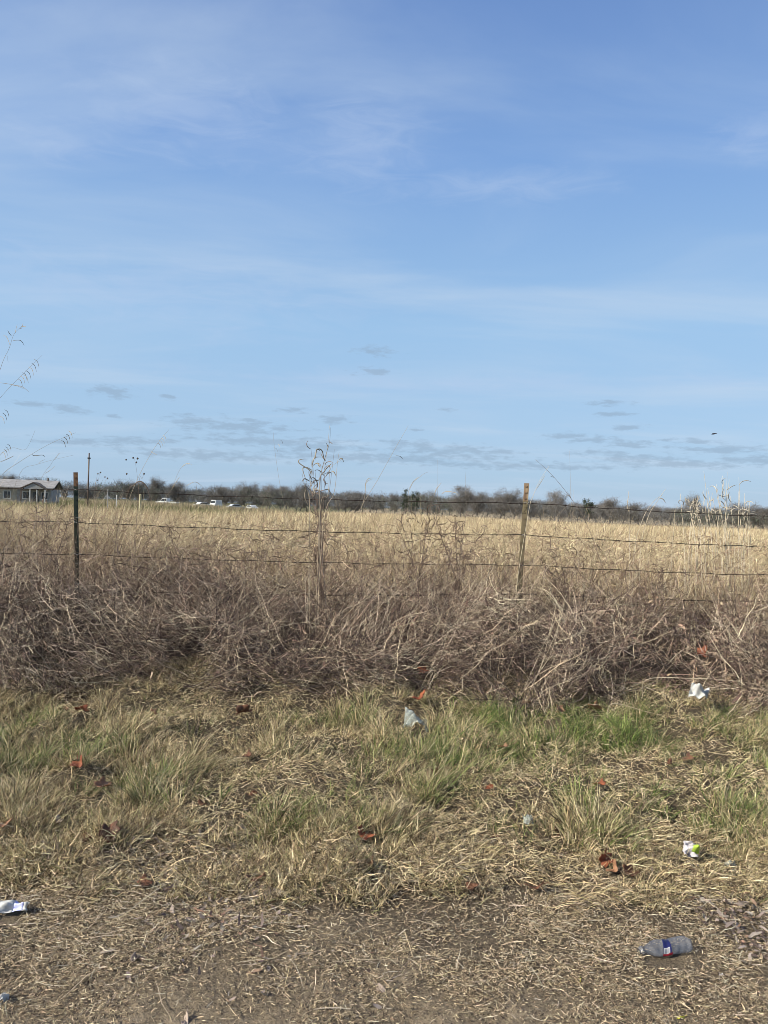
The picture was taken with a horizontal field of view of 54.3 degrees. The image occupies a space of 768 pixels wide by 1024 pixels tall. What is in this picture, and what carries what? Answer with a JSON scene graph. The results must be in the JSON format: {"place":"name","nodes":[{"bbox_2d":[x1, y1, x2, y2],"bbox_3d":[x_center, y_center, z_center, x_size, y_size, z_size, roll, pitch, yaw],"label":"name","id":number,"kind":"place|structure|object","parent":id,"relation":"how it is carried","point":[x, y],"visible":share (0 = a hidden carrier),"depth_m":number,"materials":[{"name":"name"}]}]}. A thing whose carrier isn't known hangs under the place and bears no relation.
{"place":"outdoors","nodes":[
{"label":"outdoors","id":0,"kind":"place"},
{"bbox_2d":[0,359,38,397],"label":"seed grass","id":1,"kind":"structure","parent":0,"point":[23,378],"depth_m":5.71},
{"bbox_2d":[1,454,71,609],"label":"seed grass","id":2,"kind":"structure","parent":0,"point":[8,514],"depth_m":6.00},
{"bbox_2d":[0,498,294,515],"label":"yard grass","id":3,"kind":"structure","parent":0,"point":[202,507],"depth_m":112.59,"materials":[{"name":"plant"}]},
{"bbox_2d":[181,1009,188,1023],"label":"dead leaf","id":4,"kind":"object","parent":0,"point":[186,1018],"visible":1,"depth_m":2.16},
{"bbox_2d":[321,430,405,643],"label":"seed grass","id":5,"kind":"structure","parent":0,"point":[360,511],"depth_m":6.39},
{"bbox_2d":[0,647,767,920],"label":"dry grass","id":6,"kind":"structure","parent":0,"point":[16,803],"depth_m":3.63,"materials":[{"name":"plant"}]},
{"bbox_2d":[0,497,767,1023],"bbox_3d":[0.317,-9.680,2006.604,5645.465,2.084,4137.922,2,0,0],"label":"ground","id":7,"kind":"structure","parent":0,"point":[676,959],"depth_m":2.66,"materials":[{"name":"soil"}]},
{"bbox_2d":[0,992,9,1001],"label":"paper scrap","id":8,"kind":"object","parent":7,"relation":"on","point":[3,996],"visible":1,"depth_m":2.21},
{"bbox_2d":[0,900,29,912],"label":"crushed carton","id":9,"kind":"object","parent":7,"relation":"on","point":[8,906],"visible":1,"depth_m":2.67,"materials":[{"name":"cardboard"}]},
{"bbox_2d":[0,478,63,503],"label":"farmhouse","id":10,"kind":"object","parent":7,"relation":"on","point":[29,484],"visible":0.77,"depth_m":111.56,"materials":[{"name":"beige"}]},
{"bbox_2d":[3,491,10,498],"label":"window","id":11,"kind":"structure","parent":10,"relation":"in","point":[8,493],"depth_m":110.80,"materials":[{"name":"white paint"}]},
{"bbox_2d":[22,491,28,498],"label":"window","id":12,"kind":"structure","parent":10,"relation":"in","point":[26,495],"depth_m":111.31,"materials":[{"name":"white paint"}]},
{"bbox_2d":[0,431,73,476],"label":"seed grass","id":13,"kind":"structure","parent":7,"relation":"on","point":[39,449],"depth_m":5.79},
{"bbox_2d":[0,496,75,654],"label":"weed","id":14,"kind":"object","parent":7,"relation":"on","point":[38,556],"visible":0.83,"depth_m":6.20,"materials":[{"name":"plant"}]},
{"bbox_2d":[31,457,55,639],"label":"seed grass","id":15,"kind":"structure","parent":7,"relation":"on","point":[33,540],"depth_m":6.00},
{"bbox_2d":[60,485,70,497],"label":"bare tree","id":16,"kind":"object","parent":7,"relation":"on","point":[64,486],"visible":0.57,"depth_m":271.35,"materials":[{"name":"grey plant"}]},
{"bbox_2d":[70,754,82,767],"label":"dead leaf","id":17,"kind":"object","parent":7,"relation":"on","point":[79,764],"visible":1,"depth_m":3.88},
{"bbox_2d":[67,484,92,498],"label":"bare tree","id":18,"kind":"object","parent":7,"relation":"on","point":[71,486],"visible":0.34,"depth_m":265.14,"materials":[{"name":"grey plant"}]},
{"bbox_2d":[75,704,89,710],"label":"dead leaf","id":19,"kind":"object","parent":7,"relation":"on","point":[85,706],"visible":0.99,"depth_m":4.96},
{"bbox_2d":[79,489,97,499],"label":"bare tree","id":20,"kind":"object","parent":7,"relation":"on","point":[91,495],"visible":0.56,"depth_m":265.98,"materials":[{"name":"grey plant"}]},
{"bbox_2d":[87,453,90,505],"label":"pole","id":21,"kind":"object","parent":7,"relation":"on","point":[88,458],"visible":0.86,"depth_m":83.92,"materials":[{"name":"brown wood"}]},
{"bbox_2d":[91,472,107,642],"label":"weed","id":22,"kind":"object","parent":7,"relation":"on","point":[95,529],"visible":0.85,"depth_m":6.40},
{"bbox_2d":[92,776,112,786],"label":"dead leaf","id":23,"kind":"object","parent":7,"relation":"on","point":[101,782],"visible":0.95,"depth_m":3.71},
{"bbox_2d":[92,485,114,499],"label":"bare tree","id":24,"kind":"object","parent":7,"relation":"on","point":[105,489],"visible":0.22,"depth_m":282.70,"materials":[{"name":"grey plant"}]},
{"bbox_2d":[97,820,120,842],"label":"dead leaf","id":25,"kind":"object","parent":7,"relation":"on","point":[106,827],"visible":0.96,"depth_m":3.14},
{"bbox_2d":[112,479,137,499],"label":"bare tree","id":26,"kind":"object","parent":7,"relation":"on","point":[124,494],"visible":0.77,"depth_m":248.77,"materials":[{"name":"grey plant"}]},
{"bbox_2d":[107,481,151,652],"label":"seed grass","id":27,"kind":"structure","parent":7,"relation":"on","point":[118,526],"depth_m":6.11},
{"bbox_2d":[100,432,166,657],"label":"seed grass","id":28,"kind":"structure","parent":7,"relation":"on","point":[125,508],"depth_m":6.21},
{"bbox_2d":[125,457,144,611],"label":"weed","id":29,"kind":"object","parent":7,"relation":"on","point":[136,519],"visible":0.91,"depth_m":6.30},
{"bbox_2d":[130,951,142,960],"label":"dead leaf","id":30,"kind":"object","parent":7,"relation":"on","point":[134,955],"visible":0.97,"depth_m":2.43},
{"bbox_2d":[104,542,171,647],"bbox_3d":[-2.113,0.728,6.402,0.620,0.935,0.256,2,0,0],"label":"weed","id":31,"kind":"object","parent":7,"relation":"on","point":[117,570],"visible":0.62,"depth_m":6.40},
{"bbox_2d":[132,480,149,500],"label":"bare tree","id":32,"kind":"object","parent":7,"relation":"on","point":[140,490],"visible":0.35,"depth_m":254.08,"materials":[{"name":"grey plant"}]},
{"bbox_2d":[137,873,152,887],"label":"dead leaf","id":33,"kind":"object","parent":7,"relation":"on","point":[144,880],"visible":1,"depth_m":2.87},
{"bbox_2d":[148,475,167,501],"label":"bare tree","id":34,"kind":"object","parent":7,"relation":"on","point":[156,486],"visible":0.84,"depth_m":243.72,"materials":[{"name":"grey plant"}]},
{"bbox_2d":[146,463,198,632],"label":"seed grass","id":35,"kind":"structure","parent":7,"relation":"on","point":[161,513],"depth_m":6.28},
{"bbox_2d":[165,481,189,501],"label":"bare tree","id":36,"kind":"object","parent":7,"relation":"on","point":[175,494],"visible":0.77,"depth_m":249.35,"materials":[{"name":"grey plant"}]},
{"bbox_2d":[160,523,236,644],"bbox_3d":[-1.614,0.652,6.521,0.668,1.087,0.237,2,0,0],"label":"weed","id":37,"kind":"object","parent":7,"relation":"on","point":[169,529],"visible":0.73,"depth_m":6.50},
{"bbox_2d":[197,488,215,503],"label":"bare tree","id":38,"kind":"object","parent":7,"relation":"on","point":[210,495],"visible":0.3,"depth_m":263.10,"materials":[{"name":"grey plant"}]},
{"bbox_2d":[210,500,221,506],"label":"parked van","id":39,"kind":"object","parent":7,"relation":"on","point":[215,502],"visible":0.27,"depth_m":173.95,"materials":[{"name":"white paint"}]},
{"bbox_2d":[204,485,234,502],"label":"bare tree","id":40,"kind":"object","parent":7,"relation":"on","point":[218,493],"visible":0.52,"depth_m":254.16,"materials":[{"name":"grey plant"}]},
{"bbox_2d":[230,481,259,505],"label":"bare tree","id":41,"kind":"object","parent":7,"relation":"on","point":[246,492],"visible":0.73,"depth_m":254.01,"materials":[{"name":"grey plant"}]},
{"bbox_2d":[235,704,254,714],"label":"dead leaf","id":42,"kind":"object","parent":7,"relation":"on","point":[242,708],"visible":1,"depth_m":5.01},
{"bbox_2d":[221,532,273,648],"bbox_3d":[-1.203,0.710,6.507,0.461,1.093,0.247,2,0,0],"label":"weed","id":43,"kind":"object","parent":7,"relation":"on","point":[250,567],"visible":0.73,"depth_m":6.50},
{"bbox_2d":[246,872,267,881],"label":"dead leaf","id":44,"kind":"object","parent":7,"relation":"on","point":[259,877],"visible":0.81,"depth_m":2.93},
{"bbox_2d":[249,491,265,506],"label":"bare tree","id":45,"kind":"object","parent":7,"relation":"on","point":[257,499],"visible":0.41,"depth_m":274.50,"materials":[{"name":"grey plant"}]},
{"bbox_2d":[256,484,283,508],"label":"bare tree","id":46,"kind":"object","parent":7,"relation":"on","point":[272,489],"visible":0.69,"depth_m":250.58,"materials":[{"name":"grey plant"}]},
{"bbox_2d":[274,485,297,509],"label":"bare tree","id":47,"kind":"object","parent":7,"relation":"on","point":[286,495],"visible":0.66,"depth_m":257.60,"materials":[{"name":"grey plant"}]},
{"bbox_2d":[291,479,316,510],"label":"bare tree","id":48,"kind":"object","parent":7,"relation":"on","point":[301,489],"visible":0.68,"depth_m":255.74,"materials":[{"name":"grey plant"}]},
{"bbox_2d":[299,522,338,635],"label":"weed","id":49,"kind":"object","parent":7,"relation":"on","point":[315,555],"visible":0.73,"depth_m":6.50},
{"bbox_2d":[306,441,333,655],"bbox_3d":[-0.568,0.337,6.386,0.241,1.880,0.251,2,0,0],"label":"weed","id":50,"kind":"object","parent":7,"relation":"on","point":[317,516],"visible":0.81,"depth_m":6.38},
{"bbox_2d":[298,426,343,661],"bbox_3d":[-0.544,0.284,6.199,0.379,1.992,0.226,2,0,0],"label":"weed","id":51,"kind":"object","parent":7,"relation":"on","point":[319,449],"visible":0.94,"depth_m":6.20,"materials":[{"name":"plant"}]},
{"bbox_2d":[320,441,331,645],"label":"weed","id":52,"kind":"object","parent":7,"relation":"on","point":[321,538],"visible":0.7,"depth_m":6.36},
{"bbox_2d":[328,492,358,512],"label":"bare tree","id":53,"kind":"object","parent":7,"relation":"on","point":[346,505],"visible":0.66,"depth_m":260.51,"materials":[{"name":"grey plant"}]},
{"bbox_2d":[339,490,373,511],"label":"bare tree","id":54,"kind":"object","parent":7,"relation":"on","point":[352,504],"visible":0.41,"depth_m":265.02,"materials":[{"name":"grey plant"}]},
{"bbox_2d":[357,824,376,840],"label":"dead leaf","id":55,"kind":"object","parent":7,"relation":"on","point":[366,836],"visible":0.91,"depth_m":3.24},
{"bbox_2d":[365,497,379,511],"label":"bare tree","id":56,"kind":"object","parent":7,"relation":"on","point":[368,506],"visible":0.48,"depth_m":272.34,"materials":[{"name":"grey plant"}]},
{"bbox_2d":[373,981,384,992],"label":"dead leaf","id":57,"kind":"object","parent":7,"relation":"on","point":[382,987],"visible":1,"depth_m":2.33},
{"bbox_2d":[0,472,766,648],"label":"barbed wire fence","id":58,"kind":"object","parent":7,"relation":"on","point":[524,509],"visible":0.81,"depth_m":6.66,"materials":[{"name":"brown metal"}]},
{"bbox_2d":[0,463,767,729],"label":"dead brush","id":59,"kind":"object","parent":7,"relation":"on","point":[494,633],"visible":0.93,"depth_m":5.94,"materials":[{"name":"plant"}]},
{"bbox_2d":[588,701,602,709],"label":"dead leaf","id":60,"kind":"object","parent":59,"relation":"on","point":[591,706],"visible":0.9,"depth_m":5.31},
{"bbox_2d":[695,645,708,656],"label":"dead leaf","id":61,"kind":"object","parent":59,"relation":"on","point":[704,651],"visible":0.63,"depth_m":6.02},
{"bbox_2d":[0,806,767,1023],"bbox_3d":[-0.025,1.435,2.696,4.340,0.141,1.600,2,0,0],"label":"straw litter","id":62,"kind":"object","parent":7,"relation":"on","point":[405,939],"visible":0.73,"depth_m":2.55,"materials":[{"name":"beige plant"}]},
{"bbox_2d":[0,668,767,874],"bbox_3d":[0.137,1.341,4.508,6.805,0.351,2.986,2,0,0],"label":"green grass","id":63,"kind":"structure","parent":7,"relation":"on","point":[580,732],"depth_m":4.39,"materials":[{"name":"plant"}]},
{"bbox_2d":[0,474,767,528],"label":"brush","id":64,"kind":"object","parent":7,"relation":"on","point":[389,505],"visible":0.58,"depth_m":249.14,"materials":[{"name":"plant"}]},
{"bbox_2d":[385,491,403,512],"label":"bare tree","id":65,"kind":"object","parent":7,"relation":"on","point":[394,504],"visible":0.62,"depth_m":263.93,"materials":[{"name":"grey plant"}]},
{"bbox_2d":[400,489,411,510],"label":"evergreen tree","id":66,"kind":"object","parent":7,"relation":"on","point":[405,502],"visible":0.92,"depth_m":239.80,"materials":[{"name":"green plant"}]},
{"bbox_2d":[410,492,422,513],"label":"evergreen tree","id":67,"kind":"object","parent":7,"relation":"on","point":[416,499],"visible":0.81,"depth_m":243.97,"materials":[{"name":"green plant"}]},
{"bbox_2d":[395,496,439,654],"bbox_3d":[0.283,0.569,6.456,0.414,1.423,0.221,2,0,0],"label":"weed","id":68,"kind":"object","parent":7,"relation":"on","point":[423,553],"visible":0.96,"depth_m":6.45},
{"bbox_2d":[412,690,424,699],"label":"dead leaf","id":69,"kind":"object","parent":7,"relation":"on","point":[420,696],"visible":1,"depth_m":5.29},
{"bbox_2d":[414,487,442,514],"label":"bare tree","id":70,"kind":"object","parent":7,"relation":"on","point":[424,507],"visible":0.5,"depth_m":268.69,"materials":[{"name":"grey plant"}]},
{"bbox_2d":[419,597,478,690],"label":"dry stalks","id":71,"kind":"object","parent":7,"relation":"on","point":[442,650],"visible":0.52,"depth_m":5.58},
{"bbox_2d":[443,484,474,515],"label":"bare tree","id":72,"kind":"object","parent":7,"relation":"on","point":[467,495],"visible":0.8,"depth_m":246.94,"materials":[{"name":"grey plant"}]},
{"bbox_2d":[430,510,487,648],"bbox_3d":[0.615,0.629,6.511,0.517,1.319,0.259,2,0,0],"label":"weed","id":73,"kind":"object","parent":7,"relation":"on","point":[461,550],"visible":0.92,"depth_m":6.50,"materials":[{"name":"plant"}]},
{"bbox_2d":[466,882,478,889],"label":"dead leaf","id":74,"kind":"object","parent":7,"relation":"on","point":[473,885],"visible":0.99,"depth_m":2.92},
{"bbox_2d":[467,490,493,516],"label":"bare tree","id":75,"kind":"object","parent":7,"relation":"on","point":[483,496],"visible":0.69,"depth_m":257.57,"materials":[{"name":"grey plant"}]},
{"bbox_2d":[481,495,496,517],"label":"bare tree","id":76,"kind":"object","parent":7,"relation":"on","point":[490,507],"visible":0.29,"depth_m":285.40,"materials":[{"name":"grey plant"}]},
{"bbox_2d":[487,487,523,518],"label":"bare tree","id":77,"kind":"object","parent":7,"relation":"on","point":[508,496],"visible":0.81,"depth_m":247.30,"materials":[{"name":"grey plant"}]},
{"bbox_2d":[512,494,522,516],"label":"bare tree","id":78,"kind":"object","parent":7,"relation":"on","point":[519,510],"visible":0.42,"depth_m":266.41,"materials":[{"name":"grey plant"}]},
{"bbox_2d":[515,468,547,655],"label":"seed grass","id":79,"kind":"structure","parent":7,"relation":"on","point":[524,534],"depth_m":6.30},
{"bbox_2d":[527,500,541,517],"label":"bare tree","id":80,"kind":"object","parent":7,"relation":"on","point":[535,510],"visible":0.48,"depth_m":267.80,"materials":[{"name":"grey plant"}]},
{"bbox_2d":[519,596,565,696],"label":"dry stalks","id":81,"kind":"object","parent":7,"relation":"on","point":[546,646],"visible":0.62,"depth_m":5.55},
{"bbox_2d":[539,501,552,520],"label":"bare tree","id":82,"kind":"object","parent":7,"relation":"on","point":[546,513],"visible":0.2,"depth_m":280.54,"materials":[{"name":"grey plant"}]},
{"bbox_2d":[544,489,568,520],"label":"bare tree","id":83,"kind":"object","parent":7,"relation":"on","point":[559,501],"visible":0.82,"depth_m":256.68,"materials":[{"name":"grey plant"}]},
{"bbox_2d":[540,534,577,658],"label":"weed","id":84,"kind":"object","parent":7,"relation":"on","point":[554,579],"visible":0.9,"depth_m":6.50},
{"bbox_2d":[562,503,576,518],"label":"bare tree","id":85,"kind":"object","parent":7,"relation":"on","point":[570,511],"visible":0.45,"depth_m":266.51,"materials":[{"name":"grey plant"}]},
{"bbox_2d":[545,468,615,663],"bbox_3d":[1.635,0.445,6.359,0.728,1.777,0.181,2,0,6],"label":"bare stick","id":86,"kind":"object","parent":7,"relation":"on","point":[593,540],"visible":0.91,"depth_m":6.42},
{"bbox_2d":[572,503,598,522],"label":"bare tree","id":87,"kind":"object","parent":7,"relation":"on","point":[584,514],"visible":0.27,"depth_m":263.34,"materials":[{"name":"grey plant"}]},
{"bbox_2d":[582,498,598,521],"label":"evergreen tree","id":88,"kind":"object","parent":7,"relation":"on","point":[589,505],"visible":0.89,"depth_m":248.09,"materials":[{"name":"green plant"}]},
{"bbox_2d":[599,848,616,867],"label":"dead leaf","id":89,"kind":"object","parent":7,"relation":"on","point":[604,858],"visible":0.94,"depth_m":3.16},
{"bbox_2d":[595,496,628,523],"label":"bare tree","id":90,"kind":"object","parent":7,"relation":"on","point":[610,504],"visible":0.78,"depth_m":248.66,"materials":[{"name":"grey plant"}]},
{"bbox_2d":[606,859,617,871],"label":"dead leaf","id":91,"kind":"object","parent":7,"relation":"on","point":[615,867],"visible":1,"depth_m":3.10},
{"bbox_2d":[627,491,629,628],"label":"dry reed","id":92,"kind":"object","parent":7,"relation":"on","point":[629,544],"visible":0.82,"depth_m":7.19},
{"bbox_2d":[618,864,639,875],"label":"dead leaf","id":93,"kind":"object","parent":7,"relation":"on","point":[626,867],"visible":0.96,"depth_m":3.10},
{"bbox_2d":[617,499,650,524],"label":"bare tree","id":94,"kind":"object","parent":7,"relation":"on","point":[636,507],"visible":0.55,"depth_m":257.83,"materials":[{"name":"grey plant"}]},
{"bbox_2d":[631,490,664,647],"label":"dry reed","id":95,"kind":"object","parent":7,"relation":"on","point":[640,549],"visible":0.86,"depth_m":7.20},
{"bbox_2d":[650,505,667,524],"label":"bare tree","id":96,"kind":"object","parent":7,"relation":"on","point":[657,509],"visible":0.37,"depth_m":280.51,"materials":[{"name":"grey plant"}]},
{"bbox_2d":[630,564,693,657],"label":"weed","id":97,"kind":"object","parent":7,"relation":"on","point":[654,612],"visible":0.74,"depth_m":6.70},
{"bbox_2d":[668,505,684,523],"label":"bare tree","id":98,"kind":"object","parent":7,"relation":"on","point":[677,519],"visible":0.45,"depth_m":267.67,"materials":[{"name":"grey plant"}]},
{"bbox_2d":[669,507,685,643],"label":"dry reed","id":99,"kind":"object","parent":7,"relation":"on","point":[671,559],"visible":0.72,"depth_m":7.20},
{"bbox_2d":[680,752,694,760],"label":"dead leaf","id":100,"kind":"object","parent":7,"relation":"on","point":[688,756],"visible":0.88,"depth_m":4.39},
{"bbox_2d":[683,841,699,856],"bbox_3d":[1.312,1.441,3.199,0.070,0.060,0.079,2,38,25],"label":"snack wrapper","id":101,"kind":"object","parent":7,"relation":"on","point":[694,849],"visible":1,"depth_m":3.20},
{"bbox_2d":[683,492,701,525],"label":"bare tree","id":102,"kind":"object","parent":7,"relation":"on","point":[690,504],"visible":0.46,"depth_m":261.50,"materials":[{"name":"grey plant"}]},
{"bbox_2d":[688,683,709,698],"bbox_3d":[2.257,1.265,5.321,0.157,0.124,0.136,2,0,-29],"label":"crumpled paper","id":103,"kind":"object","parent":7,"relation":"on","point":[698,691],"visible":1,"depth_m":5.31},
{"bbox_2d":[642,677,762,696],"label":"fallen stalk","id":104,"kind":"object","parent":7,"relation":"on","point":[688,678],"visible":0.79,"depth_m":5.48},
{"bbox_2d":[702,510,718,523],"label":"bare tree","id":105,"kind":"object","parent":7,"relation":"on","point":[708,517],"visible":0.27,"depth_m":269.88,"materials":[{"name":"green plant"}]},
{"bbox_2d":[678,476,760,624],"bbox_3d":[3.397,0.467,7.603,0.887,1.763,0.262,2,0,0],"label":"reed clump","id":106,"kind":"object","parent":7,"relation":"on","point":[726,507],"visible":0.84,"depth_m":7.60,"materials":[{"name":"plant"}]},
{"bbox_2d":[709,591,767,663],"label":"weed","id":107,"kind":"object","parent":7,"relation":"on","point":[743,616],"visible":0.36,"depth_m":6.51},
{"bbox_2d":[718,501,762,527],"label":"bare tree","id":108,"kind":"object","parent":7,"relation":"on","point":[742,510],"visible":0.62,"depth_m":252.18,"materials":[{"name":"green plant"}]},
{"bbox_2d":[744,505,767,528],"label":"bare tree","id":109,"kind":"object","parent":7,"relation":"on","point":[764,511],"visible":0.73,"depth_m":249.42,"materials":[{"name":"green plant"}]},
{"bbox_2d":[0,480,767,658],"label":"field grass","id":110,"kind":"structure","parent":0,"point":[364,522],"depth_m":9.16,"materials":[{"name":"plant"}]},
{"bbox_2d":[0,0,767,512],"label":"sky","id":111,"kind":"structure","parent":0,"point":[518,239],"materials":[{"name":"blue"}]},
{"bbox_2d":[432,486,457,606],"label":"seed grass","id":112,"kind":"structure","parent":0,"point":[436,515],"depth_m":6.50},
{"bbox_2d":[662,939,672,955],"bbox_3d":[0.963,1.494,2.572,0.197,0.034,0.060,-1,25,-11],"label":"label","id":113,"kind":"object","parent":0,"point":[667,948],"visible":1,"depth_m":2.56,"materials":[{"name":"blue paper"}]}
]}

